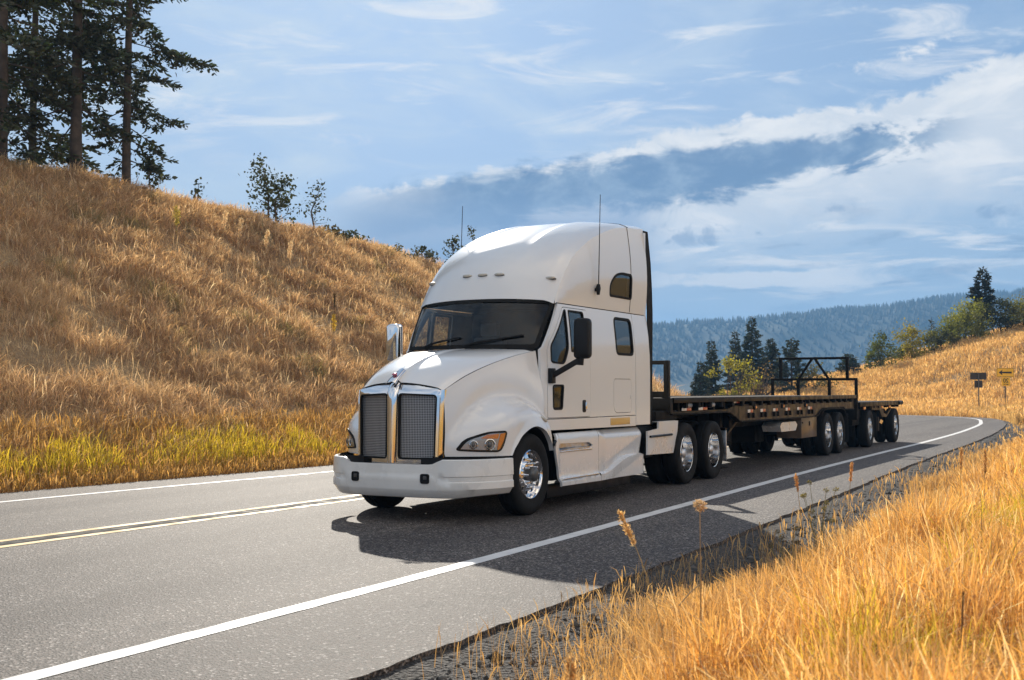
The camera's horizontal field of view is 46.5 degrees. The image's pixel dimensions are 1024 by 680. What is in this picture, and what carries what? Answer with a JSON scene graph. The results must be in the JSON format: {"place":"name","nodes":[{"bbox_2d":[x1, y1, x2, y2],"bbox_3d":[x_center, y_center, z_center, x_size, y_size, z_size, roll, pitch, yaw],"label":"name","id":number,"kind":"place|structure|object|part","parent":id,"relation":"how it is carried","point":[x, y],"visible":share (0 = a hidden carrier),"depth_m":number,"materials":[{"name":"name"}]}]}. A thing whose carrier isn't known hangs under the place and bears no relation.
{"place":"outdoors","nodes":[
{"label":"outdoors","id":0,"kind":"place"},
{"bbox_2d":[0,415,1006,679],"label":"road","id":1,"kind":"structure","parent":0,"point":[62,601],"depth_m":11.13,"materials":[{"name":"grey asphalt"}]},
{"bbox_2d":[0,471,333,502],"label":"edge line","id":2,"kind":"object","parent":1,"relation":"on","point":[157,487],"visible":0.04,"depth_m":19.20,"materials":[{"name":"white paint"}]},
{"bbox_2d":[0,495,358,541],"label":"line","id":3,"kind":"object","parent":1,"relation":"on","point":[168,519],"visible":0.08,"depth_m":14.45,"materials":[{"name":"white paint"}]},
{"bbox_2d":[0,438,780,547],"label":"yellow road center line","id":4,"kind":"object","parent":1,"relation":"on","point":[79,533],"visible":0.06,"depth_m":14.13,"materials":[{"name":"paint"}]},
{"bbox_2d":[1,415,982,679],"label":"edge line","id":5,"kind":"object","parent":1,"relation":"on","point":[65,667],"visible":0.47,"depth_m":9.01,"materials":[{"name":"white paint"}]},
{"bbox_2d":[333,195,726,514],"bbox_3d":[0.695,0.157,18.391,3.200,4.385,9.196,-1,-3,28],"label":"semi truck","id":6,"kind":"object","parent":1,"relation":"on","point":[526,386],"visible":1,"depth_m":16.23,"materials":[{"name":"white paint"}]},
{"bbox_3d":[-1.170,0.347,17.244,0.136,1.484,1.233,-1,-3,28],"label":"door","id":7,"kind":"part","parent":6,"relation":"part of","materials":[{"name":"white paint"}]},
{"bbox_3d":[0.775,0.303,16.198,0.136,1.484,1.233,-1,-3,28],"label":"door","id":8,"kind":"part","parent":6,"relation":"part of","materials":[{"name":"white paint"}]},
{"bbox_2d":[643,360,856,468],"bbox_3d":[4.741,1.636,25.865,2.458,2.060,13.668,-1,-3,28],"label":"flatbed trailer","id":9,"kind":"object","parent":1,"relation":"on","point":[814,424],"visible":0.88,"depth_m":26.27,"materials":[{"name":"black metal"}]},
{"bbox_2d":[771,357,902,446],"bbox_3d":[9.481,1.802,34.671,2.520,2.470,6.552,-1,-3,28],"label":"pup trailer","id":10,"kind":"object","parent":1,"relation":"on","point":[869,422],"visible":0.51,"depth_m":32.73,"materials":[{"name":"black metal"}]},
{"bbox_2d":[0,152,1023,539],"bbox_3d":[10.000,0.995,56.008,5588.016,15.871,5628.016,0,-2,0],"label":"ground","id":11,"kind":"structure","parent":0,"point":[24,344],"depth_m":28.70,"materials":[{"name":"plant"}]},
{"bbox_2d":[0,0,144,170],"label":"fir tree","id":12,"kind":"object","parent":11,"relation":"on","point":[7,39],"visible":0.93,"depth_m":37.72,"materials":[{"name":"green plant"}]},
{"bbox_2d":[8,0,143,174],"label":"fir tree","id":13,"kind":"object","parent":11,"relation":"on","point":[36,20],"visible":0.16,"depth_m":45.00,"materials":[{"name":"green plant"}]},
{"bbox_2d":[8,0,159,169],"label":"fir tree","id":14,"kind":"object","parent":11,"relation":"on","point":[76,132],"visible":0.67,"depth_m":39.12,"materials":[{"name":"green plant"}]},
{"bbox_2d":[50,0,218,183],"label":"fir tree","id":15,"kind":"object","parent":11,"relation":"on","point":[130,116],"visible":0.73,"depth_m":41.84,"materials":[{"name":"green plant"}]},
{"bbox_2d":[135,155,162,189],"bbox_3d":[-12.714,-5.711,41.842,1.104,1.672,1.011,0,-2,0],"label":"sapling","id":16,"kind":"object","parent":11,"relation":"on","point":[149,172],"visible":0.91,"depth_m":41.69,"materials":[{"name":"green plant"}]},
{"bbox_2d":[172,206,180,237],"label":"yellow weed","id":17,"kind":"object","parent":11,"relation":"on","point":[173,215],"visible":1,"depth_m":37.06,"materials":[{"name":"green plant"}]},
{"bbox_2d":[0,403,357,492],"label":"verge grass","id":18,"kind":"structure","parent":11,"relation":"on","point":[257,456],"depth_m":22.22,"materials":[{"name":"yellow plant"}]},
{"bbox_2d":[190,177,207,200],"bbox_3d":[-11.547,-5.304,43.630,0.565,1.427,0.810,-2,-3,44],"label":"sapling","id":19,"kind":"object","parent":11,"relation":"on","point":[196,191],"visible":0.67,"depth_m":43.60,"materials":[{"name":"green plant"}]},
{"bbox_2d":[221,210,227,235],"bbox_3d":[-9.337,-3.606,38.755,0.252,1.266,0.325,0,-2,0],"label":"seed plume","id":20,"kind":"object","parent":11,"relation":"on","point":[225,215],"visible":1,"depth_m":38.75,"materials":[{"name":"beige plant"}]},
{"bbox_2d":[237,217,244,251],"bbox_3d":[-8.976,-3.477,39.385,0.263,1.210,0.244,-1,-3,21],"label":"seed plume","id":21,"kind":"object","parent":11,"relation":"on","point":[241,220],"visible":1,"depth_m":39.39,"materials":[{"name":"beige plant"}]},
{"bbox_2d":[263,230,270,251],"bbox_3d":[-8.200,-3.119,39.846,0.262,1.265,0.276,0,-2,0],"label":"seed plume","id":22,"kind":"object","parent":11,"relation":"on","point":[266,241],"visible":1,"depth_m":39.87,"materials":[{"name":"beige plant"}]},
{"bbox_2d":[238,152,319,225],"bbox_3d":[-9.163,-5.880,47.080,2.969,3.030,2.181,-1,-3,18],"label":"sapling","id":23,"kind":"object","parent":11,"relation":"on","point":[276,188],"visible":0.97,"depth_m":47.12,"materials":[{"name":"green plant"}]},
{"bbox_2d":[287,240,293,266],"bbox_3d":[-7.372,-2.679,39.554,0.233,1.306,0.271,0,-2,0],"label":"seed plume","id":24,"kind":"object","parent":11,"relation":"on","point":[290,243],"visible":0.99,"depth_m":39.55,"materials":[{"name":"beige plant"}]},
{"bbox_2d":[301,179,330,226],"bbox_3d":[-8.161,-5.439,49.947,1.267,2.687,1.209,1,-3,-22],"label":"sapling","id":25,"kind":"object","parent":11,"relation":"on","point":[315,197],"visible":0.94,"depth_m":49.99,"materials":[{"name":"green plant"}]},
{"bbox_2d":[318,224,342,240],"bbox_3d":[-7.947,-4.422,50.310,1.634,0.880,1.354,1,-3,-22],"label":"shrub","id":26,"kind":"object","parent":11,"relation":"on","point":[338,230],"visible":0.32,"depth_m":50.15,"materials":[{"name":"green plant"}]},
{"bbox_2d":[331,314,336,331],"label":"yellow weed","id":27,"kind":"object","parent":11,"relation":"on","point":[333,318],"visible":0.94,"depth_m":35.54,"materials":[{"name":"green plant"}]},
{"bbox_2d":[332,293,335,327],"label":"mullein stalk","id":28,"kind":"object","parent":11,"relation":"on","point":[334,301],"visible":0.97,"depth_m":36.52,"materials":[{"name":"brown plant"}]},
{"bbox_2d":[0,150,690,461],"bbox_3d":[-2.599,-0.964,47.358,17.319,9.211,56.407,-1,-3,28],"label":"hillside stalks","id":29,"kind":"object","parent":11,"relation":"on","point":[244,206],"visible":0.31,"depth_m":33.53,"materials":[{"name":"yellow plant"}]},
{"bbox_2d":[340,229,370,240],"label":"shrub","id":30,"kind":"object","parent":11,"relation":"on","point":[354,233],"visible":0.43,"depth_m":51.78,"materials":[{"name":"green plant"}]},
{"bbox_2d":[384,243,408,257],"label":"shrub","id":31,"kind":"object","parent":11,"relation":"on","point":[398,250],"visible":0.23,"depth_m":54.18,"materials":[{"name":"green plant"}]},
{"bbox_2d":[409,245,439,261],"bbox_3d":[-4.154,-4.041,56.350,1.548,0.988,1.559,0,-2,0],"label":"shrub","id":32,"kind":"object","parent":11,"relation":"on","point":[427,254],"visible":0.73,"depth_m":56.31,"materials":[{"name":"green plant"}]},
{"bbox_2d":[442,235,463,262],"bbox_3d":[-2.685,-4.046,56.204,1.252,1.938,1.011,0,-2,0],"label":"sapling","id":33,"kind":"object","parent":11,"relation":"on","point":[452,245],"visible":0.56,"depth_m":56.20,"materials":[{"name":"green plant"}]},
{"bbox_2d":[466,225,475,244],"bbox_3d":[-1.754,-4.204,56.642,1.231,2.361,0.832,1,-3,-29],"label":"sapling","id":34,"kind":"object","parent":11,"relation":"on","point":[471,231],"visible":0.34,"depth_m":56.44,"materials":[{"name":"green plant"}]},
{"bbox_2d":[563,654,580,679],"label":"tall grass stalk","id":35,"kind":"object","parent":11,"relation":"on","point":[571,674],"depth_m":5.12,"materials":[{"name":"beige plant"}]},
{"bbox_2d":[617,509,667,664],"bbox_3d":[0.696,1.469,6.258,0.298,1.160,0.063,0,-2,0],"label":"tall grass stalk","id":36,"kind":"object","parent":11,"relation":"on","point":[626,530],"depth_m":6.27,"materials":[{"name":"brown plant"}]},
{"bbox_2d":[679,499,706,637],"bbox_3d":[1.004,1.466,6.552,0.164,1.188,0.088,1,-3,-23],"label":"tall grass stalk","id":37,"kind":"object","parent":11,"relation":"on","point":[699,507],"depth_m":6.56,"materials":[{"name":"brown plant"}]},
{"bbox_2d":[686,361,713,395],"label":"spruce tree","id":38,"kind":"object","parent":11,"relation":"on","point":[701,382],"visible":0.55,"depth_m":103.69,"materials":[{"name":"green plant"}]},
{"bbox_2d":[704,341,726,394],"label":"spruce tree","id":39,"kind":"object","parent":11,"relation":"on","point":[710,362],"visible":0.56,"depth_m":109.69,"materials":[{"name":"green plant"}]},
{"bbox_2d":[420,475,1023,679],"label":"roadside grass","id":40,"kind":"structure","parent":11,"relation":"on","point":[880,598],"depth_m":6.12,"materials":[{"name":"yellow plant"}]},
{"bbox_2d":[704,350,762,394],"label":"shrub","id":41,"kind":"object","parent":11,"relation":"on","point":[740,385],"visible":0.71,"depth_m":91.94,"materials":[{"name":"green plant"}]},
{"bbox_2d":[722,331,744,390],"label":"spruce tree","id":42,"kind":"object","parent":11,"relation":"on","point":[737,348],"visible":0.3,"depth_m":115.90,"materials":[{"name":"green plant"}]},
{"bbox_2d":[730,316,770,391],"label":"spruce tree","id":43,"kind":"object","parent":11,"relation":"on","point":[747,347],"visible":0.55,"depth_m":111.80,"materials":[{"name":"green plant"}]},
{"bbox_2d":[737,360,788,394],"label":"shrub","id":44,"kind":"object","parent":11,"relation":"on","point":[759,392],"visible":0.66,"depth_m":91.75,"materials":[{"name":"green plant"}]},
{"bbox_2d":[760,338,785,387],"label":"spruce tree","id":45,"kind":"object","parent":11,"relation":"on","point":[772,353],"visible":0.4,"depth_m":113.60,"materials":[{"name":"green plant"}]},
{"bbox_2d":[769,337,809,392],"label":"spruce tree","id":46,"kind":"object","parent":11,"relation":"on","point":[794,351],"visible":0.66,"depth_m":102.78,"materials":[{"name":"green plant"}]},
{"bbox_2d":[800,480,837,554],"bbox_3d":[2.819,1.769,10.915,0.354,0.966,0.167,-1,-3,23],"label":"wild carrot","id":47,"kind":"object","parent":11,"relation":"on","point":[803,496],"visible":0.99,"depth_m":10.93,"materials":[{"name":"brown plant"}]},
{"bbox_2d":[796,360,843,389],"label":"shrub","id":48,"kind":"object","parent":11,"relation":"on","point":[813,373],"visible":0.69,"depth_m":99.83,"materials":[{"name":"green plant"}]},
{"bbox_2d":[835,353,861,374],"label":"spruce tree","id":49,"kind":"object","parent":11,"relation":"on","point":[853,364],"visible":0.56,"depth_m":107.73,"materials":[{"name":"green plant"}]},
{"bbox_2d":[847,462,853,534],"bbox_3d":[3.339,1.741,11.740,0.076,1.089,0.056,-1,-3,31],"label":"tall grass stalk","id":50,"kind":"object","parent":11,"relation":"on","point":[850,479],"depth_m":11.75,"materials":[{"name":"brown plant"}]},
{"bbox_2d":[678,434,1023,568],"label":"roadside grass","id":51,"kind":"structure","parent":11,"relation":"on","point":[1003,463],"depth_m":17.96,"materials":[{"name":"yellow plant"}]},
{"bbox_2d":[686,323,1023,424],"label":"hill grass","id":52,"kind":"structure","parent":11,"relation":"on","point":[964,404],"depth_m":92.67,"materials":[{"name":"yellow plant"}]},
{"bbox_2d":[859,329,908,369],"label":"bush","id":53,"kind":"object","parent":11,"relation":"on","point":[876,346],"visible":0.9,"depth_m":106.67,"materials":[{"name":"green plant"}]},
{"bbox_2d":[891,317,937,360],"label":"bush","id":54,"kind":"object","parent":11,"relation":"on","point":[907,347],"visible":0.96,"depth_m":106.77,"materials":[{"name":"green plant"}]},
{"bbox_2d":[928,319,935,350],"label":"fir tree","id":55,"kind":"object","parent":11,"relation":"on","point":[931,324],"visible":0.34,"depth_m":109.08,"materials":[{"name":"green plant"}]},
{"bbox_2d":[922,325,959,353],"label":"bush","id":56,"kind":"object","parent":11,"relation":"on","point":[936,340],"visible":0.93,"depth_m":106.67,"materials":[{"name":"green plant"}]},
{"bbox_2d":[958,447,963,486],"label":"tall grass stalk","id":57,"kind":"object","parent":11,"relation":"on","point":[961,455],"depth_m":12.95,"materials":[{"name":"brown plant"}]},
{"bbox_2d":[931,306,992,347],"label":"bush","id":58,"kind":"object","parent":11,"relation":"on","point":[973,328],"visible":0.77,"depth_m":106.56,"materials":[{"name":"green plant"}]},
{"bbox_2d":[960,592,964,669],"bbox_3d":[1.665,1.434,4.546,0.150,0.945,0.021,0,-2,-4],"label":"dry weed stem","id":59,"kind":"object","parent":11,"relation":"on","point":[963,598],"visible":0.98,"depth_m":4.57,"materials":[{"name":"brown plant"}]},
{"bbox_2d":[941,296,997,340],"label":"bush","id":60,"kind":"object","parent":11,"relation":"on","point":[977,311],"visible":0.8,"depth_m":106.70,"materials":[{"name":"green plant"}]},
{"bbox_2d":[970,373,985,407],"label":"road sign","id":61,"kind":"object","parent":11,"relation":"on","point":[978,384],"visible":0.91,"depth_m":77.98,"materials":[{"name":"grey metal"}]},
{"bbox_2d":[965,266,995,331],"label":"fir tree","id":62,"kind":"object","parent":11,"relation":"on","point":[985,287],"visible":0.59,"depth_m":109.08,"materials":[{"name":"green plant"}]},
{"bbox_2d":[959,405,1023,456],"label":"roadside grass","id":63,"kind":"structure","parent":11,"relation":"on","point":[1022,433],"depth_m":39.88,"materials":[{"name":"yellow plant"}]},
{"bbox_2d":[976,297,1023,333],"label":"bush","id":64,"kind":"object","parent":11,"relation":"on","point":[1004,322],"visible":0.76,"depth_m":106.98,"materials":[{"name":"green plant"}]},
{"bbox_2d":[997,368,1013,402],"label":"road sign","id":65,"kind":"object","parent":11,"relation":"on","point":[1005,374],"visible":0.97,"depth_m":79.91,"materials":[{"name":"yellow metal"}]},
{"bbox_2d":[993,288,1023,328],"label":"bush","id":66,"kind":"object","parent":11,"relation":"on","point":[1020,308],"visible":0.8,"depth_m":106.39,"materials":[{"name":"green plant"}]},
{"bbox_2d":[8,0,1023,324],"label":"sky","id":67,"kind":"structure","parent":0,"point":[774,157],"materials":[{"name":"blue"}]},
{"bbox_2d":[368,421,1023,679],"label":"gravel shoulder","id":68,"kind":"object","parent":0,"point":[412,670],"visible":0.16,"depth_m":9.21,"materials":[{"name":"grey gravel"}]},
{"bbox_2d":[767,526,799,568],"bbox_3d":[2.346,1.921,10.331,0.251,0.613,0.268,-2,-3,45],"label":"wild carrot","id":69,"kind":"object","parent":68,"relation":"on","point":[779,537],"visible":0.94,"depth_m":10.32,"materials":[{"name":"brown plant"}]},
{"bbox_2d":[794,473,803,553],"bbox_3d":[2.725,1.764,11.341,0.092,1.008,0.058,1,-3,-22],"label":"tall grass stalk","id":70,"kind":"object","parent":68,"relation":"on","point":[796,481],"depth_m":11.34,"materials":[{"name":"brown plant"}]},
{"bbox_2d":[652,293,1023,395],"bbox_3d":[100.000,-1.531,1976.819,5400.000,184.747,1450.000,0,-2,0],"label":"mountain","id":71,"kind":"structure","parent":0,"point":[838,341],"depth_m":1658.37,"materials":[{"name":"blue"}]},
{"bbox_2d":[652,287,1023,379],"bbox_3d":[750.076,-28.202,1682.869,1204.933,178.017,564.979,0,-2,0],"label":"distant forest","id":72,"kind":"object","parent":71,"relation":"on","point":[909,304],"visible":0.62,"depth_m":1713.00,"materials":[{"name":"green plant"}]},
{"bbox_2d":[982,448,988,515],"bbox_3d":[4.828,1.651,12.141,0.067,1.113,0.065,1,-3,-31],"label":"tall grass stalk","id":73,"kind":"object","parent":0,"point":[984,470],"depth_m":12.15,"materials":[{"name":"brown plant"}]}
]}

